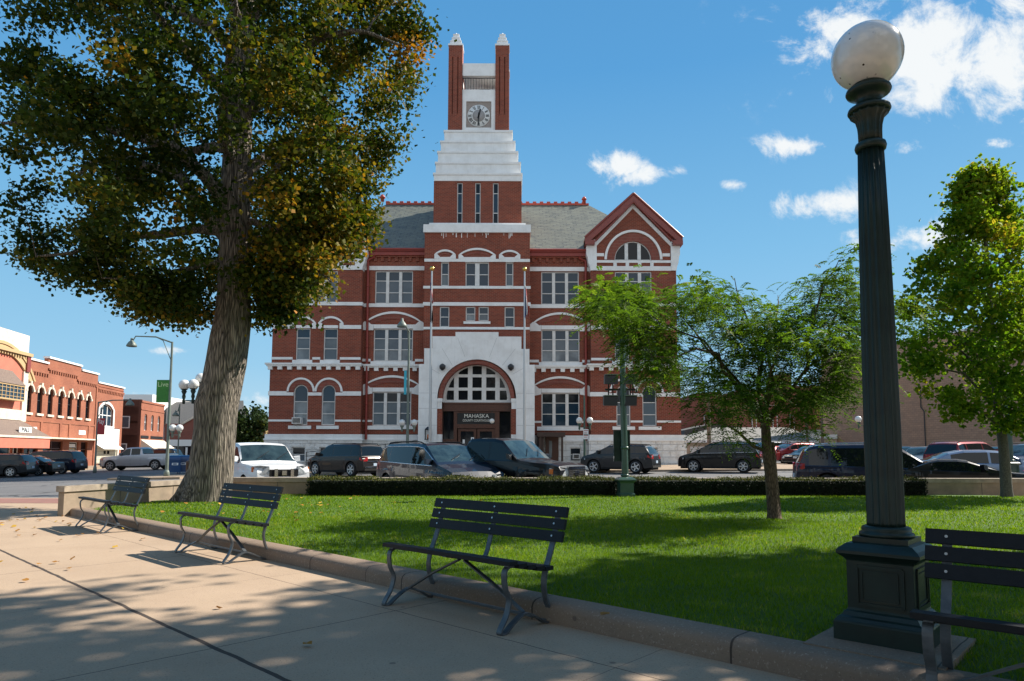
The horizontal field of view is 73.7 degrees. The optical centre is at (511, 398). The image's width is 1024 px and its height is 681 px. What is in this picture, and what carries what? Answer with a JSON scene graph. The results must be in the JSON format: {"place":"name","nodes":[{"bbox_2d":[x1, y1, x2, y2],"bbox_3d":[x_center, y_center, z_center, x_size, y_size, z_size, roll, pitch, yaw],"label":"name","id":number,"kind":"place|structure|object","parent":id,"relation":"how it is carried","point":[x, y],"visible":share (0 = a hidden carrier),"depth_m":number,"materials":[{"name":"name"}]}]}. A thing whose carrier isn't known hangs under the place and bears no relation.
{"place":"outdoors","nodes":[
{"label":"outdoors","id":0,"kind":"place"},
{"bbox_2d":[0,498,57,502],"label":"brick paving","id":1,"kind":"structure","parent":0,"point":[28,500],"depth_m":16.92,"materials":[{"name":"red brick"}]},
{"bbox_2d":[0,465,105,475],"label":"pavement","id":2,"kind":"structure","parent":0,"point":[91,467],"depth_m":65.81,"materials":[{"name":"concrete"}]},
{"bbox_2d":[0,461,792,497],"bbox_3d":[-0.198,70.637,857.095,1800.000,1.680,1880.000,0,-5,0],"label":"road","id":3,"kind":"structure","parent":0,"point":[43,485],"depth_m":39.19,"materials":[{"name":"grey asphalt"}]},
{"bbox_2d":[0,453,38,477],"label":"parked car","id":4,"kind":"object","parent":3,"relation":"on","point":[19,464],"visible":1,"depth_m":46.74,"materials":[{"name":"grey paint"}]},
{"bbox_2d":[0,327,51,452],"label":"corner shop","id":5,"kind":"structure","parent":3,"relation":"on","point":[16,377],"depth_m":56.84,"materials":[{"name":"beige paint"}]},
{"bbox_2d":[0,368,25,401],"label":"bay window","id":6,"kind":"structure","parent":5,"relation":"in","point":[13,389],"depth_m":56.04,"materials":[{"name":"brown paint"}]},
{"bbox_2d":[32,455,64,475],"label":"parked car","id":7,"kind":"object","parent":3,"relation":"on","point":[48,466],"visible":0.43,"depth_m":49.36,"materials":[{"name":"black paint"}]},
{"bbox_2d":[30,450,87,473],"bbox_3d":[-36.203,5.004,53.260,5.150,1.805,2.345,-1,-5,-4],"label":"parked car","id":8,"kind":"object","parent":3,"relation":"on","point":[75,461],"visible":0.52,"depth_m":52.55,"materials":[{"name":"black paint"}]},
{"bbox_2d":[18,356,104,465],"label":"brick shop","id":9,"kind":"structure","parent":3,"relation":"on","point":[62,400],"depth_m":65.61,"materials":[{"name":"red brick"}]},
{"bbox_2d":[21,448,35,453],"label":"shop window","id":10,"kind":"structure","parent":9,"relation":"in","point":[26,450],"depth_m":60.15,"materials":[{"name":"black glass"}]},
{"bbox_2d":[36,389,40,412],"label":"window","id":11,"kind":"structure","parent":9,"relation":"in","point":[39,394],"depth_m":61.62,"materials":[{"name":"black glass"}]},
{"bbox_2d":[47,391,50,413],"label":"window","id":12,"kind":"structure","parent":9,"relation":"in","point":[49,395],"depth_m":63.44,"materials":[{"name":"black glass"}]},
{"bbox_2d":[43,441,60,450],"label":"shop window","id":13,"kind":"structure","parent":9,"relation":"in","point":[54,445],"depth_m":64.47,"materials":[{"name":"black glass"}]},
{"bbox_2d":[57,392,60,415],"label":"window","id":14,"kind":"structure","parent":9,"relation":"in","point":[59,397],"depth_m":65.25,"materials":[{"name":"black glass"}]},
{"bbox_2d":[81,442,85,454],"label":"shop window","id":15,"kind":"structure","parent":9,"relation":"in","point":[83,444],"depth_m":70.15,"materials":[{"name":"black glass"}]},
{"bbox_2d":[96,382,124,464],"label":"brick shop","id":16,"kind":"structure","parent":3,"relation":"on","point":[111,413],"depth_m":75.93,"materials":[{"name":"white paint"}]},
{"bbox_2d":[100,404,111,425],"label":"window","id":17,"kind":"structure","parent":16,"relation":"in","point":[106,413],"depth_m":75.26,"materials":[{"name":"glass"}]},
{"bbox_2d":[93,398,133,472],"bbox_3d":[-29.129,2.729,49.936,2.744,5.439,0.585,0,-5,0],"label":"street light","id":18,"kind":"object","parent":3,"relation":"on","point":[100,426],"visible":1,"depth_m":49.96,"materials":[{"name":"grey paint"}]},
{"bbox_2d":[98,447,177,470],"bbox_3d":[-32.623,5.281,59.760,5.980,1.985,2.434,-1,-5,-2],"label":"pickup truck","id":19,"kind":"object","parent":3,"relation":"on","point":[133,457],"visible":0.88,"depth_m":58.77,"materials":[{"name":"grey paint"}]},
{"bbox_2d":[107,474,184,479],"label":"traffic island","id":20,"kind":"structure","parent":3,"relation":"on","point":[161,477],"depth_m":38.90,"materials":[{"name":"concrete"}]},
{"bbox_2d":[126,336,182,475],"bbox_3d":[-21.559,0.494,41.089,3.623,8.597,0.585,0,-5,0],"label":"street light","id":21,"kind":"object","parent":20,"relation":"on","point":[163,391],"visible":0.98,"depth_m":41.11,"materials":[{"name":"green paint"}]},
{"bbox_2d":[121,399,172,452],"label":"brick shop","id":22,"kind":"structure","parent":3,"relation":"on","point":[142,423],"depth_m":84.61,"materials":[{"name":"red brick"}]},
{"bbox_2d":[122,416,129,427],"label":"window","id":23,"kind":"structure","parent":22,"relation":"in","point":[125,419],"depth_m":83.94,"materials":[{"name":"glass"}]},
{"bbox_2d":[124,394,182,440],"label":"white building","id":24,"kind":"structure","parent":3,"relation":"on","point":[149,397],"depth_m":112.40,"materials":[{"name":"white paint"}]},
{"bbox_2d":[152,448,182,454],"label":"parked car","id":25,"kind":"object","parent":3,"relation":"on","point":[163,450],"visible":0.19,"depth_m":69.07,"materials":[{"name":"blue paint"}]},
{"bbox_2d":[169,455,180,473],"bbox_3d":[-23.590,4.655,47.757,0.720,1.300,0.720,3,-5,-29],"label":"mailbox","id":26,"kind":"object","parent":3,"relation":"on","point":[174,463],"visible":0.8,"depth_m":47.50,"materials":[{"name":"blue paint"}]},
{"bbox_2d":[172,404,179,454],"bbox_3d":[-30.506,3.382,61.922,0.772,5.723,0.585,0,-5,0],"label":"street light","id":27,"kind":"object","parent":3,"relation":"on","point":[175,413],"visible":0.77,"depth_m":61.92,"materials":[{"name":"green paint"}]},
{"bbox_2d":[177,455,189,473],"bbox_3d":[-23.271,4.689,48.356,0.720,1.300,0.720,2,-5,-23],"label":"mailbox","id":28,"kind":"object","parent":3,"relation":"on","point":[184,458],"visible":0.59,"depth_m":48.09,"materials":[{"name":"blue paint"}]},
{"bbox_2d":[179,373,202,403],"bbox_3d":[-11.798,1.260,25.579,1.407,4.471,0.800,0,-5,0],"label":"lamp post","id":29,"kind":"object","parent":3,"relation":"on","point":[193,385],"visible":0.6,"depth_m":25.48,"materials":[{"name":"white glass"}]},
{"bbox_2d":[164,401,243,454],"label":"gabled shop","id":30,"kind":"structure","parent":3,"relation":"on","point":[186,419],"depth_m":107.99,"materials":[{"name":"grey brick"}]},
{"bbox_2d":[236,401,267,442],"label":"background tree","id":31,"kind":"object","parent":3,"relation":"on","point":[248,424],"visible":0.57,"depth_m":98.92,"materials":[{"name":"green plant"}]},
{"bbox_2d":[233,442,308,476],"bbox_3d":[-8.610,2.402,23.059,2.235,1.815,5.280,4,-5,-38],"label":"suv","id":32,"kind":"object","parent":3,"relation":"on","point":[256,459],"visible":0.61,"depth_m":21.88,"materials":[{"name":"white paint"}]},
{"bbox_2d":[307,443,382,476],"bbox_3d":[-9.551,3.534,39.343,5.160,1.879,2.296,-4,-6,38],"label":"parked car","id":33,"kind":"object","parent":3,"relation":"on","point":[351,459],"visible":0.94,"depth_m":38.11,"materials":[{"name":"black paint"}]},
{"bbox_2d":[376,441,503,476],"bbox_3d":[-2.400,2.298,21.673,2.345,1.849,5.150,4,-5,-36],"label":"parked car","id":34,"kind":"object","parent":3,"relation":"on","point":[421,459],"visible":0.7,"depth_m":20.78,"materials":[{"name":"black paint"}]},
{"bbox_2d":[263,33,686,464],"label":"courthouse","id":35,"kind":"structure","parent":3,"relation":"on","point":[478,235],"depth_m":52.76,"materials":[{"name":"brick"}]},
{"bbox_2d":[292,417,302,423],"bbox_3d":[-16.308,1.709,51.868,0.712,0.480,0.520,0,-5,0],"label":"air conditioner","id":36,"kind":"object","parent":35,"relation":"attached to","point":[297,420],"visible":1,"depth_m":51.62,"materials":[{"name":"paint"}]},
{"bbox_2d":[292,447,304,461],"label":"window","id":37,"kind":"structure","parent":35,"relation":"in","point":[296,451],"depth_m":51.88,"materials":[{"name":"glass"}]},
{"bbox_2d":[293,385,307,424],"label":"window","id":38,"kind":"structure","parent":35,"relation":"in","point":[301,391],"depth_m":52.27,"materials":[{"name":"glass"}]},
{"bbox_2d":[296,328,309,359],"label":"window","id":39,"kind":"structure","parent":35,"relation":"in","point":[303,336],"depth_m":52.65,"materials":[{"name":"glass"}]},
{"bbox_2d":[310,271,337,301],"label":"window","id":40,"kind":"structure","parent":35,"relation":"in","point":[334,299],"depth_m":52.98,"materials":[{"name":"glass"}]},
{"bbox_2d":[321,385,334,424],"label":"window","id":41,"kind":"structure","parent":35,"relation":"in","point":[328,392],"depth_m":52.26,"materials":[{"name":"glass"}]},
{"bbox_2d":[324,329,337,359],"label":"window","id":42,"kind":"structure","parent":35,"relation":"in","point":[330,335],"depth_m":52.65,"materials":[{"name":"glass"}]},
{"bbox_2d":[372,392,410,425],"bbox_3d":[-9.298,0.831,52.929,2.985,2.607,0.150,0,-5,0],"label":"window","id":43,"kind":"structure","parent":35,"relation":"in","point":[389,408],"depth_m":52.94,"materials":[{"name":"glass"}]},
{"bbox_2d":[374,329,412,360],"bbox_3d":[-9.261,-4.138,53.331,3.051,2.558,0.150,0,-5,0],"label":"window","id":44,"kind":"structure","parent":35,"relation":"in","point":[389,344],"depth_m":53.34,"materials":[{"name":"glass"}]},
{"bbox_2d":[375,271,412,303],"bbox_3d":[-9.263,-8.695,53.700,2.960,2.607,0.150,0,-5,0],"label":"window","id":45,"kind":"structure","parent":35,"relation":"in","point":[390,286],"depth_m":53.71,"materials":[{"name":"glass"}]},
{"bbox_2d":[440,307,448,326],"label":"window","id":46,"kind":"structure","parent":35,"relation":"in","point":[444,311],"depth_m":52.33,"materials":[{"name":"glass"}]},
{"bbox_2d":[441,263,448,285],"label":"window","id":47,"kind":"structure","parent":35,"relation":"in","point":[444,266],"depth_m":52.58,"materials":[{"name":"glass"}]},
{"bbox_2d":[458,429,475,444],"bbox_3d":[-3.394,3.791,51.602,1.388,2.957,0.080,0,-5,0],"label":"door","id":48,"kind":"structure","parent":35,"relation":"in","point":[463,434],"depth_m":51.67,"materials":[{"name":"brown wood"}]},
{"bbox_2d":[466,307,474,320],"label":"window","id":49,"kind":"structure","parent":35,"relation":"in","point":[470,311],"depth_m":52.33,"materials":[{"name":"glass"}]},
{"bbox_2d":[443,365,510,402],"bbox_3d":[-2.675,-1.197,52.046,5.172,3.090,0.200,0,-5,0],"label":"window","id":50,"kind":"structure","parent":35,"relation":"in","point":[475,383],"depth_m":52.01,"materials":[{"name":"paint"}]},
{"bbox_2d":[465,263,488,285],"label":"window","id":51,"kind":"structure","parent":35,"relation":"in","point":[477,274],"depth_m":52.57,"materials":[{"name":"glass"}]},
{"bbox_2d":[479,307,488,320],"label":"window","id":52,"kind":"structure","parent":35,"relation":"in","point":[483,311],"depth_m":52.34,"materials":[{"name":"glass"}]},
{"bbox_2d":[477,429,494,438],"bbox_3d":[-1.979,3.794,51.602,1.322,2.957,0.080,0,-5,0],"label":"door","id":53,"kind":"structure","parent":35,"relation":"in","point":[481,433],"depth_m":51.68,"materials":[{"name":"brown wood"}]},
{"bbox_2d":[506,263,512,285],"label":"window","id":54,"kind":"structure","parent":35,"relation":"in","point":[509,266],"depth_m":52.58,"materials":[{"name":"glass"}]},
{"bbox_2d":[505,307,514,326],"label":"window","id":55,"kind":"structure","parent":35,"relation":"in","point":[509,311],"depth_m":52.33,"materials":[{"name":"glass"}]},
{"bbox_2d":[541,272,578,303],"bbox_3d":[3.774,-8.620,53.697,2.957,2.607,0.150,0,-5,0],"label":"window","id":56,"kind":"structure","parent":35,"relation":"in","point":[556,287],"depth_m":53.71,"materials":[{"name":"glass"}]},
{"bbox_2d":[541,330,579,361],"bbox_3d":[3.780,-4.063,53.328,2.974,2.557,0.150,0,-5,0],"label":"window","id":57,"kind":"structure","parent":35,"relation":"in","point":[556,345],"depth_m":53.33,"materials":[{"name":"glass"}]},
{"bbox_2d":[542,393,578,426],"bbox_3d":[3.756,0.905,52.926,2.941,2.606,0.150,0,-5,0],"label":"window","id":58,"kind":"structure","parent":35,"relation":"in","point":[558,409],"depth_m":52.93,"materials":[{"name":"glass"}]},
{"bbox_2d":[570,447,580,460],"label":"window","id":59,"kind":"structure","parent":35,"relation":"in","point":[573,450],"depth_m":52.57,"materials":[{"name":"paint"}]},
{"bbox_2d":[616,387,629,425],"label":"window","id":60,"kind":"structure","parent":35,"relation":"in","point":[617,392],"depth_m":52.24,"materials":[{"name":"glass"}]},
{"bbox_2d":[615,242,650,259],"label":"window","id":61,"kind":"structure","parent":35,"relation":"in","point":[629,250],"depth_m":53.24,"materials":[{"name":"glass"}]},
{"bbox_2d":[615,272,651,296],"bbox_3d":[9.400,-8.558,52.991,2.847,2.494,0.150,0,-5,0],"label":"window","id":62,"kind":"structure","parent":35,"relation":"in","point":[638,277],"depth_m":53.06,"materials":[{"name":"glass"}]},
{"bbox_2d":[642,386,656,425],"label":"window","id":63,"kind":"structure","parent":35,"relation":"in","point":[649,409],"depth_m":52.26,"materials":[{"name":"glass"}]},
{"bbox_2d":[467,438,589,477],"bbox_3d":[-0.370,2.257,21.874,5.680,1.965,2.383,-3,-5,35],"label":"parked car","id":64,"kind":"object","parent":3,"relation":"on","point":[511,457],"visible":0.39,"depth_m":20.68,"materials":[{"name":"black paint"}]},
{"bbox_2d":[309,469,792,474],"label":"kerb","id":65,"kind":"structure","parent":3,"relation":"on","point":[703,470],"depth_m":41.98,"materials":[{"name":"concrete"}]},
{"bbox_2d":[581,444,660,473],"bbox_3d":[6.471,3.596,40.848,4.550,1.740,2.222,-3,-5,30],"label":"parked car","id":66,"kind":"object","parent":3,"relation":"on","point":[645,458],"visible":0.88,"depth_m":39.97,"materials":[{"name":"grey paint"}]},
{"bbox_2d":[681,424,732,434],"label":"dark shed","id":67,"kind":"structure","parent":3,"relation":"on","point":[686,431],"depth_m":77.98,"materials":[{"name":"grey brick"}]},
{"bbox_2d":[706,393,710,444],"bbox_3d":[16.171,2.923,55.950,0.370,6.700,0.370,2,-5,-22],"label":"utility pole","id":68,"kind":"object","parent":3,"relation":"on","point":[708,436],"visible":0.26,"depth_m":55.85,"materials":[{"name":"grey metal"}]},
{"bbox_2d":[678,442,762,472],"bbox_3d":[12.457,3.525,40.853,4.780,1.800,2.220,-2,-5,24],"label":"parked car","id":69,"kind":"object","parent":3,"relation":"on","point":[707,457],"visible":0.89,"depth_m":40.03,"materials":[{"name":"black paint"}]},
{"bbox_2d":[681,375,820,431],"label":"brick warehouse","id":70,"kind":"structure","parent":3,"relation":"on","point":[690,423],"depth_m":88.09,"materials":[{"name":"brick"}]},
{"bbox_2d":[686,427,818,453],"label":"garage","id":71,"kind":"structure","parent":3,"relation":"on","point":[701,444],"depth_m":70.80,"materials":[{"name":"beige"}]},
{"bbox_2d":[759,446,782,462],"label":"parked car","id":72,"kind":"object","parent":3,"relation":"on","point":[777,449],"visible":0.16,"depth_m":55.97,"materials":[{"name":"red paint"}]},
{"bbox_2d":[781,446,805,463],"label":"parked car","id":73,"kind":"object","parent":3,"relation":"on","point":[792,457],"visible":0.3,"depth_m":51.23,"materials":[{"name":"black paint"}]},
{"bbox_2d":[776,442,813,462],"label":"parked car","id":74,"kind":"object","parent":3,"relation":"on","point":[786,448],"visible":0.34,"depth_m":56.95,"materials":[{"name":"red paint"}]},
{"bbox_2d":[805,434,836,443],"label":"annex","id":75,"kind":"object","parent":3,"relation":"on","point":[830,437],"visible":0.1,"depth_m":72.83,"materials":[{"name":"beige"}]},
{"bbox_2d":[792,443,924,477],"bbox_3d":[12.391,2.452,23.479,5.050,1.819,2.316,-1,-5,18],"label":"parked car","id":76,"kind":"object","parent":3,"relation":"on","point":[819,462],"visible":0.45,"depth_m":23.08,"materials":[{"name":"blue paint"}]},
{"bbox_2d":[906,446,926,459],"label":"parked car","id":77,"kind":"object","parent":3,"relation":"on","point":[917,452],"visible":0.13,"depth_m":37.90,"materials":[{"name":"grey paint"}]},
{"bbox_2d":[821,321,1023,446],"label":"tan brick building","id":78,"kind":"structure","parent":3,"relation":"on","point":[919,427],"depth_m":63.63,"materials":[{"name":"brown brick"}]},
{"bbox_2d":[923,440,997,458],"bbox_3d":[24.498,3.195,36.862,4.950,1.829,2.268,1,-5,-28],"label":"parked car","id":79,"kind":"object","parent":3,"relation":"on","point":[936,447],"visible":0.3,"depth_m":35.99,"materials":[{"name":"red paint"}]},
{"bbox_2d":[903,459,1023,477],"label":"parked car","id":80,"kind":"object","parent":3,"relation":"on","point":[947,468],"visible":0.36,"depth_m":21.45,"materials":[{"name":"black paint"}]},
{"bbox_2d":[920,450,1023,472],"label":"parked car","id":81,"kind":"object","parent":3,"relation":"on","point":[989,458],"visible":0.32,"depth_m":27.77,"materials":[{"name":"silver paint"}]},
{"bbox_2d":[1013,443,1023,460],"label":"parked car","id":82,"kind":"object","parent":3,"relation":"on","point":[1018,450],"visible":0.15,"depth_m":30.35,"materials":[{"name":"blue paint"}]},
{"bbox_2d":[0,503,804,680],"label":"path","id":83,"kind":"structure","parent":0,"point":[132,606],"depth_m":4.68,"materials":[{"name":"concrete"}]},
{"bbox_2d":[75,475,149,533],"bbox_3d":[-6.337,1.655,10.797,1.460,0.819,0.638,-4,-6,44],"label":"park bench","id":84,"kind":"object","parent":83,"relation":"on","point":[120,484],"visible":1,"depth_m":10.75,"materials":[{"name":"black metal"}]},
{"bbox_2d":[174,483,283,564],"bbox_3d":[-3.364,1.440,8.041,1.460,0.819,0.638,-4,-6,42],"label":"park bench","id":85,"kind":"object","parent":83,"relation":"on","point":[275,498],"visible":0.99,"depth_m":8.04,"materials":[{"name":"black metal"}]},
{"bbox_2d":[381,498,569,635],"bbox_3d":[-0.332,1.219,5.201,1.460,0.819,0.638,-4,-6,43],"label":"park bench","id":86,"kind":"object","parent":83,"relation":"on","point":[554,535],"visible":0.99,"depth_m":5.20,"materials":[{"name":"black metal"}]},
{"bbox_2d":[56,477,1023,515],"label":"retaining wall","id":87,"kind":"structure","parent":83,"relation":"on","point":[68,498],"depth_m":17.46,"materials":[{"name":"concrete"}]},
{"bbox_2d":[70,507,1013,680],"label":"kerb strip","id":88,"kind":"object","parent":83,"relation":"on","point":[793,658],"visible":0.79,"depth_m":4.49,"materials":[{"name":"concrete"}]},
{"bbox_2d":[910,528,1023,680],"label":"park bench","id":89,"kind":"object","parent":83,"relation":"on","point":[947,554],"visible":0.99,"depth_m":3.38,"materials":[{"name":"black metal"}]},
{"bbox_2d":[0,0,1023,415],"label":"sky","id":90,"kind":"structure","parent":0,"point":[729,119],"materials":[{"name":"blue"}]},
{"bbox_2d":[309,463,792,472],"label":"pavement","id":91,"kind":"structure","parent":0,"point":[677,467],"depth_m":44.45,"materials":[{"name":"concrete"}]},
{"bbox_2d":[397,318,416,440],"bbox_3d":[-6.615,-0.040,41.493,1.189,8.953,4.696,0,-5,0],"label":"street light","id":92,"kind":"object","parent":91,"relation":"on","point":[401,323],"visible":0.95,"depth_m":43.50,"materials":[{"name":"green paint"}]},
{"bbox_2d":[428,266,433,442],"bbox_3d":[-5.394,-2.101,45.316,0.340,13.575,0.340,0,-5,0],"label":"flagpole","id":93,"kind":"object","parent":91,"relation":"on","point":[431,268],"visible":0.89,"depth_m":45.23,"materials":[{"name":"silver metal"}]},
{"bbox_2d":[522,267,526,439],"bbox_3d":[0.830,-2.077,45.316,0.340,13.563,0.340,0,-5,0],"label":"flagpole","id":94,"kind":"object","parent":91,"relation":"on","point":[524,269],"visible":0.91,"depth_m":45.24,"materials":[{"name":"silver metal"}]},
{"bbox_2d":[525,285,528,317],"bbox_3d":[0.984,-6.497,45.623,0.281,2.261,0.236,0,-5,0],"label":"flag","id":95,"kind":"object","parent":94,"relation":"attached to","point":[526,308],"visible":1,"depth_m":45.61,"materials":[{"name":"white fabric"}]},
{"bbox_2d":[537,432,564,460],"bbox_3d":[2.921,3.994,51.526,2.080,2.776,1.760,0,-5,0],"label":"porch","id":96,"kind":"object","parent":91,"relation":"on","point":[552,446],"visible":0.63,"depth_m":51.66,"materials":[{"name":"brown stone"}]},
{"bbox_2d":[546,437,558,460],"bbox_3d":[3.070,4.217,52.301,0.980,2.456,0.180,0,-5,0],"label":"door","id":97,"kind":"structure","parent":96,"relation":"in","point":[552,444],"depth_m":52.26,"materials":[{"name":"brown wood"}]},
{"bbox_2d":[576,396,592,455],"bbox_3d":[4.593,2.186,43.166,1.074,4.640,0.407,0,-5,0],"label":"street light","id":98,"kind":"object","parent":91,"relation":"on","point":[579,420],"visible":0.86,"depth_m":43.09,"materials":[{"name":"white metal"}]},
{"bbox_2d":[854,337,862,428],"bbox_3d":[22.490,0.183,43.832,2.293,8.461,1.067,4,-6,-37],"label":"street light","id":99,"kind":"object","parent":91,"relation":"on","point":[858,419],"visible":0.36,"depth_m":43.91,"materials":[{"name":"white glass"}]},
{"bbox_2d":[91,493,1023,680],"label":"lawn","id":100,"kind":"structure","parent":0,"point":[1005,674],"depth_m":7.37,"materials":[{"name":"green plant"}]},
{"bbox_2d":[0,0,456,502],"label":"linden tree","id":101,"kind":"object","parent":100,"relation":"on","point":[305,238],"visible":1,"depth_m":14.32,"materials":[{"name":"green plant"}]},
{"bbox_2d":[305,473,616,495],"bbox_3d":[-1.252,2.219,17.485,7.864,0.630,1.064,0,-5,-3],"label":"hedge","id":102,"kind":"object","parent":100,"relation":"on","point":[442,486],"visible":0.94,"depth_m":17.11,"materials":[{"name":"green plant"}]},
{"bbox_2d":[603,328,637,496],"bbox_3d":[2.747,-0.088,17.314,0.918,5.187,0.493,0,-5,0],"label":"floodlight post","id":103,"kind":"object","parent":100,"relation":"on","point":[621,453],"visible":0.62,"depth_m":17.24,"materials":[{"name":"green metal"}]},
{"bbox_2d":[555,243,952,518],"bbox_3d":[4.124,-0.315,11.429,7.035,4.944,5.243,0,-5,0],"label":"locust tree","id":104,"kind":"object","parent":100,"relation":"on","point":[614,311],"visible":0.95,"depth_m":10.84,"materials":[{"name":"green plant"}]},
{"bbox_2d":[629,474,928,496],"bbox_3d":[6.867,2.280,17.895,7.772,0.618,1.064,0,-5,-3],"label":"hedge","id":105,"kind":"object","parent":100,"relation":"on","point":[695,486],"visible":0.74,"depth_m":17.49,"materials":[{"name":"green plant"}]},
{"bbox_2d":[803,627,975,670],"bbox_3d":[2.147,1.439,3.869,0.690,0.128,0.770,-4,-6,43],"label":"concrete pad","id":106,"kind":"object","parent":100,"relation":"on","point":[825,639],"visible":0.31,"depth_m":3.70,"materials":[{"name":"grey concrete"}]},
{"bbox_2d":[831,20,939,653],"bbox_3d":[2.186,-0.462,4.081,0.470,3.703,0.470,-4,-6,43],"label":"lamp post","id":107,"kind":"object","parent":106,"relation":"on","point":[882,553],"visible":0.99,"depth_m":3.98,"materials":[{"name":"green metal"}]},
{"bbox_2d":[892,153,1023,496],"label":"maple tree","id":108,"kind":"object","parent":100,"relation":"on","point":[977,195],"visible":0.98,"depth_m":16.72,"materials":[{"name":"green plant"}]},
{"bbox_2d":[1005,405,1020,472],"bbox_3d":[17.455,0.939,24.006,0.470,3.703,0.470,0,-5,0],"label":"lamp post","id":109,"kind":"object","parent":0,"point":[1015,466],"visible":0.11,"depth_m":23.83,"materials":[{"name":"green metal"}]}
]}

